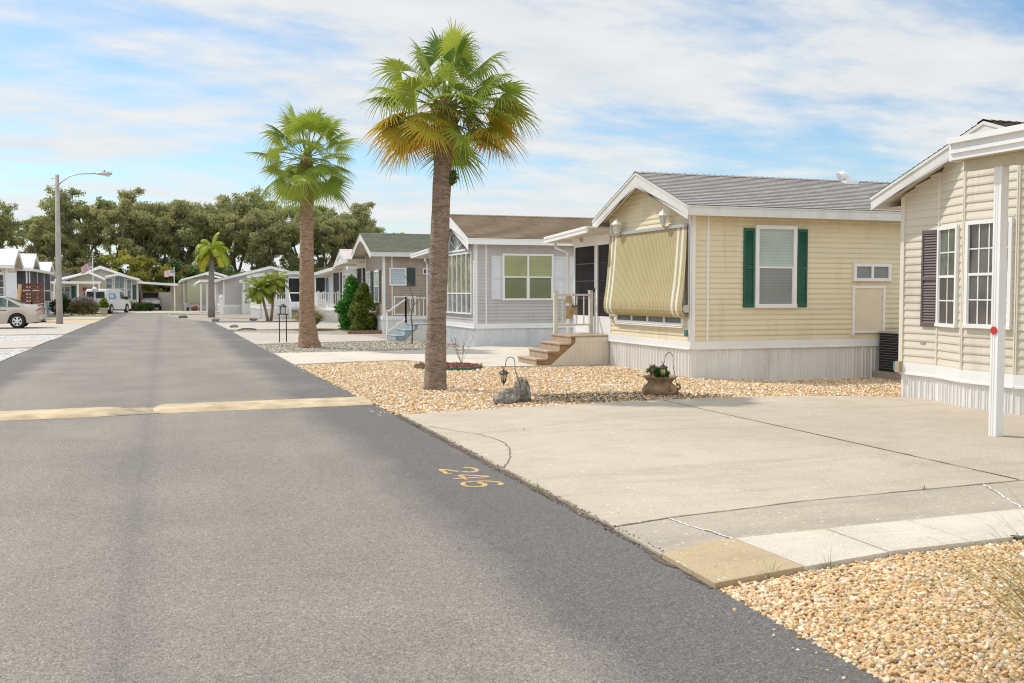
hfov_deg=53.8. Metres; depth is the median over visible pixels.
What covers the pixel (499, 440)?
driveway crack
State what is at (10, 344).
driveway slab
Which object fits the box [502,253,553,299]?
window
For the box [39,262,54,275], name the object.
park home
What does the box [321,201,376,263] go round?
oak tree
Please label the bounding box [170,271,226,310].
park home
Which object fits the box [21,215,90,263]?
oak tree
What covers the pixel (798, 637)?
stray pebbles
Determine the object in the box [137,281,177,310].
carport
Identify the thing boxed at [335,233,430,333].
park home
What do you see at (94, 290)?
lamp post
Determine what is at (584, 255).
screen door
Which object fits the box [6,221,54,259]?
oak tree
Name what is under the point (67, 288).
window
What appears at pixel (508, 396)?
rock
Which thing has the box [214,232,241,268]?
oak tree
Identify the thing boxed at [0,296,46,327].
sedan
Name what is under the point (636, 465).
driveway slab
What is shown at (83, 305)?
flowering shrub
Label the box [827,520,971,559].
paving slab
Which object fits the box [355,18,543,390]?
palm tree
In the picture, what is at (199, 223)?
oak tree
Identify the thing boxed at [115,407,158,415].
worn paint
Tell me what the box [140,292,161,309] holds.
suv
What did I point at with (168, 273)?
flagpole
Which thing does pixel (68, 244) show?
oak tree
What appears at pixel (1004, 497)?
caulked joint
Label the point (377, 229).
oak tree
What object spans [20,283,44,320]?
wooden fence
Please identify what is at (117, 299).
van
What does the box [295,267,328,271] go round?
understory bush
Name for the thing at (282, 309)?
garden lantern
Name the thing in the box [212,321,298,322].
side road
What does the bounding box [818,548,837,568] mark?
weed
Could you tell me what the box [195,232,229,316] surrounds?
palm tree
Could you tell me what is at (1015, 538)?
garden hose
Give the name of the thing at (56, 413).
speed bump
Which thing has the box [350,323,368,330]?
ground shrub
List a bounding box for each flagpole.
[81,258,93,286]
[164,267,174,282]
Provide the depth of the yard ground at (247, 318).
59.29 m
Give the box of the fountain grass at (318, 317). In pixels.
[284,301,334,324]
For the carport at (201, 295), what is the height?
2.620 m
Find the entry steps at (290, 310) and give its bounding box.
[288,292,298,318]
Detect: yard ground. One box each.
[47,314,111,315]
[167,310,468,365]
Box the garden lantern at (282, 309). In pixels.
[277,304,288,341]
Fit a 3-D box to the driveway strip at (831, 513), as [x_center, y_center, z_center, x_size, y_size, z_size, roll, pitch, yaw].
[2.618,1.335,7.386,3.035,0.220,0.818,-1,3,-22]
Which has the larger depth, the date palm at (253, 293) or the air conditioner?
the date palm at (253, 293)
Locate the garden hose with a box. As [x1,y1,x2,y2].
[1010,535,1023,540]
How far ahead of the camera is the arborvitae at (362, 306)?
40.75 m
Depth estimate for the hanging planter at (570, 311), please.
23.14 m
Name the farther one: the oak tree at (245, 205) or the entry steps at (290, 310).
the oak tree at (245, 205)
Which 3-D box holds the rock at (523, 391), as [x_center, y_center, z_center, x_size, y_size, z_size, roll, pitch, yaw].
[0.134,0.774,14.958,0.324,0.534,0.464,0,3,2]
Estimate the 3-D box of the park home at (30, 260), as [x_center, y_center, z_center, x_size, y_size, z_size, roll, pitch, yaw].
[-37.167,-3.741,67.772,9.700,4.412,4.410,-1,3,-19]
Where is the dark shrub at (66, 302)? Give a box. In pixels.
[48,294,77,314]
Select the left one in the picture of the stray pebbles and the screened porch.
the screened porch
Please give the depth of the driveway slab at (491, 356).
24.98 m
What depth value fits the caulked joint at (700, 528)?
6.76 m
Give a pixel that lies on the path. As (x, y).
(198, 312)
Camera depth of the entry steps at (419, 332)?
34.08 m
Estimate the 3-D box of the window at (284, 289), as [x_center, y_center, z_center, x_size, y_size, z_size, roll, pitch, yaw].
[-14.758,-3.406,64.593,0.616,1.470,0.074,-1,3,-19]
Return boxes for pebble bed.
[256,340,466,353]
[720,539,1023,682]
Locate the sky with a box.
[0,0,1023,280]
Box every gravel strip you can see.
[0,335,62,339]
[0,348,31,360]
[40,320,99,322]
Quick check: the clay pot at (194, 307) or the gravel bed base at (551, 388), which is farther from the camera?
the clay pot at (194, 307)
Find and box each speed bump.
[0,407,124,420]
[153,397,372,412]
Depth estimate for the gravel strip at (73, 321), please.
56.18 m
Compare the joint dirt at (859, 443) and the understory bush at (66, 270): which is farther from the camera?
the understory bush at (66, 270)
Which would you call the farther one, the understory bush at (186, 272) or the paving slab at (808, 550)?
the understory bush at (186, 272)
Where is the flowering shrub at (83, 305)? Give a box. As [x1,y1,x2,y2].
[66,294,99,314]
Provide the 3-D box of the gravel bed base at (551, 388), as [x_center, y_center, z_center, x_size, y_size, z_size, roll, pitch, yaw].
[3.127,0.713,19.853,13.400,0.100,11.000,-1,3,-19]
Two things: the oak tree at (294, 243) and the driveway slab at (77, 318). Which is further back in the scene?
the oak tree at (294, 243)
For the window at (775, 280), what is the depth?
19.43 m
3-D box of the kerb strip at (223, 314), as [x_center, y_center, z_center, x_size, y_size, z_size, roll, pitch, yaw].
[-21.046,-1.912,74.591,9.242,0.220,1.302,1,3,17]
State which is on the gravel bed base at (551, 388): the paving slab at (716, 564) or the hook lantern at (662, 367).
the hook lantern at (662, 367)
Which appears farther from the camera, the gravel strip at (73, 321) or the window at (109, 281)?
the window at (109, 281)
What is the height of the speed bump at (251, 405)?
0.054 m
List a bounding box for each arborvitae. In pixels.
[334,275,358,329]
[348,281,377,330]
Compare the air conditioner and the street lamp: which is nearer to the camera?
the air conditioner
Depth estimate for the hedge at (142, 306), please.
86.22 m
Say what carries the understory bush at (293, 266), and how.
on the ground
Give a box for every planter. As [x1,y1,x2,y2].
[97,298,109,314]
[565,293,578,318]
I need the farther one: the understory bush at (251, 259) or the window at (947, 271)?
the understory bush at (251, 259)
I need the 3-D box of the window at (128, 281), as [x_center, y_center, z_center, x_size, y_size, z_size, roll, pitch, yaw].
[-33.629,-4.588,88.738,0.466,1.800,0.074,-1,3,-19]
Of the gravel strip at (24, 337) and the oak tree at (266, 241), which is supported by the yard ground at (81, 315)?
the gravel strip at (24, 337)
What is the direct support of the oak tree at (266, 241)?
on the ground
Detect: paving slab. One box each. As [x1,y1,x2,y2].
[662,538,803,588]
[735,529,887,571]
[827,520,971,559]
[909,508,1023,545]
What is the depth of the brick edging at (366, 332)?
40.00 m
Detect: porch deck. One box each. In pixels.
[241,291,250,313]
[262,291,324,318]
[314,291,338,321]
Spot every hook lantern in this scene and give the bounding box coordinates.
[498,357,520,385]
[658,352,678,395]
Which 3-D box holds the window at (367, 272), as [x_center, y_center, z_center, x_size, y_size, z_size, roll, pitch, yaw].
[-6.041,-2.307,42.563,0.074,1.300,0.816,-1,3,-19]
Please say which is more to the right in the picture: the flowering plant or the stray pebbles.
the stray pebbles
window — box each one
[0,274,4,295]
[62,286,70,298]
[105,278,112,288]
[114,276,124,293]
[126,279,131,299]
[276,278,285,299]
[315,277,324,299]
[329,277,331,300]
[342,273,345,294]
[366,271,370,293]
[374,270,378,302]
[389,268,406,285]
[446,252,472,313]
[449,231,466,252]
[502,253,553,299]
[615,280,684,326]
[754,225,797,307]
[852,263,891,280]
[934,224,959,327]
[962,217,1014,329]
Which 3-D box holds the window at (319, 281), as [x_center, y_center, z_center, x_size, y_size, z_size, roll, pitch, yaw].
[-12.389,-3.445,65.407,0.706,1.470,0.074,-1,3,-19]
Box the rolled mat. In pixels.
[17,284,21,300]
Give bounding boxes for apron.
[51,309,183,313]
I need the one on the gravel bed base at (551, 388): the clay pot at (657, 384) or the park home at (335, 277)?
the clay pot at (657, 384)
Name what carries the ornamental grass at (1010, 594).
on the pebble bed at (779, 595)
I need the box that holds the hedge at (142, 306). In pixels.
[129,301,154,310]
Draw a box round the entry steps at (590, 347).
[517,290,609,364]
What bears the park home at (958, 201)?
on the yard ground at (247, 318)
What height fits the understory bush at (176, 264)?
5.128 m
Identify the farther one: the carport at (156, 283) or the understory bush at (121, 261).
the understory bush at (121, 261)
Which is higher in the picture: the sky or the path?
the sky
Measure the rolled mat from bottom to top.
1.171 m
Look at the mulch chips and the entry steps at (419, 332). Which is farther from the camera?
the entry steps at (419, 332)
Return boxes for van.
[85,289,130,312]
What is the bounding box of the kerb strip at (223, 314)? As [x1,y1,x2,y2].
[192,314,250,314]
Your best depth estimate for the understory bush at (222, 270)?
103.08 m
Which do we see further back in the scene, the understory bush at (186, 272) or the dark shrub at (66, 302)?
the understory bush at (186, 272)
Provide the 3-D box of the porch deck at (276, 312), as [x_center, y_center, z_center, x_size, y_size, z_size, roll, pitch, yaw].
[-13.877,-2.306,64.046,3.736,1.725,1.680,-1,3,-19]
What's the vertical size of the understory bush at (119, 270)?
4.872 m
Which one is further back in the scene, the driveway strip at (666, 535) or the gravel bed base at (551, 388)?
the gravel bed base at (551, 388)
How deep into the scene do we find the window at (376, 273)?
41.03 m
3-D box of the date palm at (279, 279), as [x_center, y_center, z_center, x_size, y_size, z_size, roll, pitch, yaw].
[-13.527,-2.593,57.411,1.837,2.865,1.834,0,3,2]
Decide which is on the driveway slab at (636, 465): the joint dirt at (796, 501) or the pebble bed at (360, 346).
the joint dirt at (796, 501)
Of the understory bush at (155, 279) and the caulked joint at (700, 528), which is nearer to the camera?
the caulked joint at (700, 528)
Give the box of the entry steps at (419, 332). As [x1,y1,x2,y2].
[386,296,427,340]
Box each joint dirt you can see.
[610,480,1015,526]
[666,400,1016,478]
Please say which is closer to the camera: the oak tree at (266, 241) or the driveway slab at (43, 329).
the driveway slab at (43, 329)
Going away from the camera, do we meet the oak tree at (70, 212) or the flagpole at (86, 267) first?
the flagpole at (86, 267)
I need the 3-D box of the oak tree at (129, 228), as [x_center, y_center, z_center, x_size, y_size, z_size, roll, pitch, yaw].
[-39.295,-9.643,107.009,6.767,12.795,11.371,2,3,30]
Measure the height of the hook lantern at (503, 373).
0.712 m
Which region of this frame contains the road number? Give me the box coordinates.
[438,467,503,486]
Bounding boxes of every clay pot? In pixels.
[191,305,197,310]
[642,365,680,396]
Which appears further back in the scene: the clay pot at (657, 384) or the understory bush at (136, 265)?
the understory bush at (136, 265)
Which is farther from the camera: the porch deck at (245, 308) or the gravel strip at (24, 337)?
the porch deck at (245, 308)
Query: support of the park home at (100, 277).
on the yard ground at (81, 315)
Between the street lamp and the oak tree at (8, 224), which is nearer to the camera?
the street lamp
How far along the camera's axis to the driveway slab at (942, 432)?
12.24 m
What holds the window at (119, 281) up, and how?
in the park home at (100, 277)
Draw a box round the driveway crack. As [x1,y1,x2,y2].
[431,426,511,467]
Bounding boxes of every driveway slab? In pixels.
[0,323,91,334]
[0,339,51,348]
[45,317,106,319]
[215,322,340,330]
[233,332,390,344]
[274,352,349,365]
[325,345,609,367]
[401,400,1019,527]
[664,396,1023,480]
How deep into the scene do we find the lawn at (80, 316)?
67.98 m
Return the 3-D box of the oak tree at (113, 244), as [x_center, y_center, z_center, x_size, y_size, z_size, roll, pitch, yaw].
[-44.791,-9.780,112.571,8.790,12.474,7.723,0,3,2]
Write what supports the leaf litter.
on the gravel bed base at (551, 388)
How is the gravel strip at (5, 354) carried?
on the yard ground at (81, 315)
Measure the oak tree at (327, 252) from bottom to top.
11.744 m
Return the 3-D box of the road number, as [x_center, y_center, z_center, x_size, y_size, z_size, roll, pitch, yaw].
[-0.360,1.175,8.784,0.371,0.001,0.966,-1,3,-19]
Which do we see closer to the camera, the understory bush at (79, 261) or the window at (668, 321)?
the window at (668, 321)
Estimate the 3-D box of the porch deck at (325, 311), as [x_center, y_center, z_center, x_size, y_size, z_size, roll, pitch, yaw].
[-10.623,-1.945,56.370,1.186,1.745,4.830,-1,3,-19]
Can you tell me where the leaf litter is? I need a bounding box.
[533,392,732,403]
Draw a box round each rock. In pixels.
[493,388,519,405]
[513,376,531,402]
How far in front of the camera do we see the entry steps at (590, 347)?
22.35 m
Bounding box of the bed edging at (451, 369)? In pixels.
[414,365,479,370]
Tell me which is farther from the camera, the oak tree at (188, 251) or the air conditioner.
the oak tree at (188, 251)
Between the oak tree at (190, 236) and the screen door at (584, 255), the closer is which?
the screen door at (584, 255)
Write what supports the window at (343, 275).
in the park home at (335, 277)
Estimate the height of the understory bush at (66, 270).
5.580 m
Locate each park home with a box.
[0,249,23,298]
[20,254,40,269]
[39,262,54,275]
[51,265,142,310]
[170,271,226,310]
[214,266,288,313]
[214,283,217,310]
[247,271,324,317]
[314,249,356,319]
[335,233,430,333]
[411,214,593,346]
[544,171,900,380]
[870,119,1023,436]
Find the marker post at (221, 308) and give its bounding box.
[219,295,222,320]
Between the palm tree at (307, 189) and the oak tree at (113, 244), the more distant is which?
the oak tree at (113, 244)
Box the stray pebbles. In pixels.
[733,607,845,678]
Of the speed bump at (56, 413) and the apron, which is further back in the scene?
the apron
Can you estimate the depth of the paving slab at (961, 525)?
6.82 m
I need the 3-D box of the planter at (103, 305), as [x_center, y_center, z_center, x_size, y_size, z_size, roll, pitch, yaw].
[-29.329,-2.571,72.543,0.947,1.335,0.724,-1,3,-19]
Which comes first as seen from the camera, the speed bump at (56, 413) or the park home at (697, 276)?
the speed bump at (56, 413)
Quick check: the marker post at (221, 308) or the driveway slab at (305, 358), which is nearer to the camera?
the driveway slab at (305, 358)
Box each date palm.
[242,273,278,320]
[255,270,289,320]
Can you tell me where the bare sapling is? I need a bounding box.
[405,276,420,343]
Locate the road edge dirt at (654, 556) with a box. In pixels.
[397,416,712,587]
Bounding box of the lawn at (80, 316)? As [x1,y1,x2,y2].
[47,316,108,316]
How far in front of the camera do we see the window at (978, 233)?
13.64 m
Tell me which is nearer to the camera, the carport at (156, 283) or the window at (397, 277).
the window at (397, 277)
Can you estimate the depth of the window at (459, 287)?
31.31 m
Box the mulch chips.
[414,362,482,368]
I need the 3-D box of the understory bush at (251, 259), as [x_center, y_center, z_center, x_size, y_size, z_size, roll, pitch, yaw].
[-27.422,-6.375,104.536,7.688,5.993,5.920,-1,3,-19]
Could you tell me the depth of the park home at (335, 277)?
53.86 m
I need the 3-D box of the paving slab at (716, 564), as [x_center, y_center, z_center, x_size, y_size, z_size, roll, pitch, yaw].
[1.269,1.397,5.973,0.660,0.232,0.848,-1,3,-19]
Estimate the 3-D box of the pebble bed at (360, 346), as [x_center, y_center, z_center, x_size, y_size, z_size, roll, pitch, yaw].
[-4.478,0.151,30.200,5.894,0.118,5.810,-1,3,-19]
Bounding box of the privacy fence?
[141,292,170,308]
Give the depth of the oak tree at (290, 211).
117.81 m
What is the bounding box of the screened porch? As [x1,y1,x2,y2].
[17,268,53,314]
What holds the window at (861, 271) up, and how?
in the park home at (697, 276)
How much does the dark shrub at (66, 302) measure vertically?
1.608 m
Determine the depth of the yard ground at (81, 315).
72.29 m
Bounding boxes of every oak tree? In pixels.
[0,198,20,248]
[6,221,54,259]
[12,215,101,269]
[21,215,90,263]
[36,185,191,267]
[81,200,131,266]
[88,187,184,281]
[88,206,202,281]
[149,247,173,288]
[152,194,245,266]
[153,199,200,279]
[192,185,274,272]
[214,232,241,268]
[224,207,298,269]
[233,199,294,270]
[240,206,361,270]
[276,204,335,270]
[291,213,342,269]
[320,219,385,260]
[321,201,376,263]
[367,227,384,232]
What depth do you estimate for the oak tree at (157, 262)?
120.15 m
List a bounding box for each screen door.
[287,277,299,306]
[574,243,595,332]
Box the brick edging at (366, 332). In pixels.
[347,330,381,333]
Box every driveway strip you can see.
[614,519,728,556]
[670,485,1020,538]
[983,480,1023,507]
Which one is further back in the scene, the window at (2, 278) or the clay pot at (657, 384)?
the window at (2, 278)
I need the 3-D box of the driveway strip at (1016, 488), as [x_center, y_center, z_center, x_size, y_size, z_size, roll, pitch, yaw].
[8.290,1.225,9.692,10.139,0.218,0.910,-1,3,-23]
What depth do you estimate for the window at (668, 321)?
20.24 m
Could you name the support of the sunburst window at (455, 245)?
in the park home at (506, 275)
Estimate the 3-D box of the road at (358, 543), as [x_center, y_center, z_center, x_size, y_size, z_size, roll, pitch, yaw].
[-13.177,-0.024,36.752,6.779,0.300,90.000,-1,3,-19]
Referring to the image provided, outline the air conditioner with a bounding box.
[873,330,900,380]
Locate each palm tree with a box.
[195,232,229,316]
[245,99,361,348]
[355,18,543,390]
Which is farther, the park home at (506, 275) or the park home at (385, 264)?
the park home at (385, 264)
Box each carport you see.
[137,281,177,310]
[194,280,207,312]
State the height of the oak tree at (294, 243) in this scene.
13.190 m
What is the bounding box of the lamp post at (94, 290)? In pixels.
[92,287,96,314]
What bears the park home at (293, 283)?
on the yard ground at (247, 318)
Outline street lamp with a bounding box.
[51,170,111,323]
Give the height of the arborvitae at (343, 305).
2.451 m
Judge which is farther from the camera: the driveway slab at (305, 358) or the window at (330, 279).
the window at (330, 279)
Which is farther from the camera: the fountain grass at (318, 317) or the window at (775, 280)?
the fountain grass at (318, 317)
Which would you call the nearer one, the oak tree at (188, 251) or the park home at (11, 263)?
the park home at (11, 263)
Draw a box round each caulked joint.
[669,518,731,537]
[983,484,1021,507]
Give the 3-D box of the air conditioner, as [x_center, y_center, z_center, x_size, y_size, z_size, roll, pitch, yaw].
[7.895,0.264,20.019,1.100,0.940,0.850,-1,3,-19]
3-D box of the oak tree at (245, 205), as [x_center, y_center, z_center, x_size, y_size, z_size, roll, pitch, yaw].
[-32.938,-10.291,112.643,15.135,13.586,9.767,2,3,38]
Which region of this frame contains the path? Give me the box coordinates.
[183,311,219,312]
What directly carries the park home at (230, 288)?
on the yard ground at (247, 318)
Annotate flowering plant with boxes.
[451,336,473,362]
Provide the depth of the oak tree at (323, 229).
110.69 m
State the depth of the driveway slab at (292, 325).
48.71 m
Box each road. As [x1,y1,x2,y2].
[0,313,901,682]
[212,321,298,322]
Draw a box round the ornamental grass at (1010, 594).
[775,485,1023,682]
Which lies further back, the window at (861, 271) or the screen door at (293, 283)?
the screen door at (293, 283)
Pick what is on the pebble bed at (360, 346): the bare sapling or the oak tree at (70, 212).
the bare sapling
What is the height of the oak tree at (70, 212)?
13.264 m
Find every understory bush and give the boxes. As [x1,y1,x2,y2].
[38,255,80,273]
[45,257,98,273]
[76,264,127,273]
[96,248,155,291]
[122,255,186,291]
[145,276,172,290]
[151,258,205,291]
[168,263,208,289]
[197,261,237,275]
[224,251,257,275]
[267,261,299,270]
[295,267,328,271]

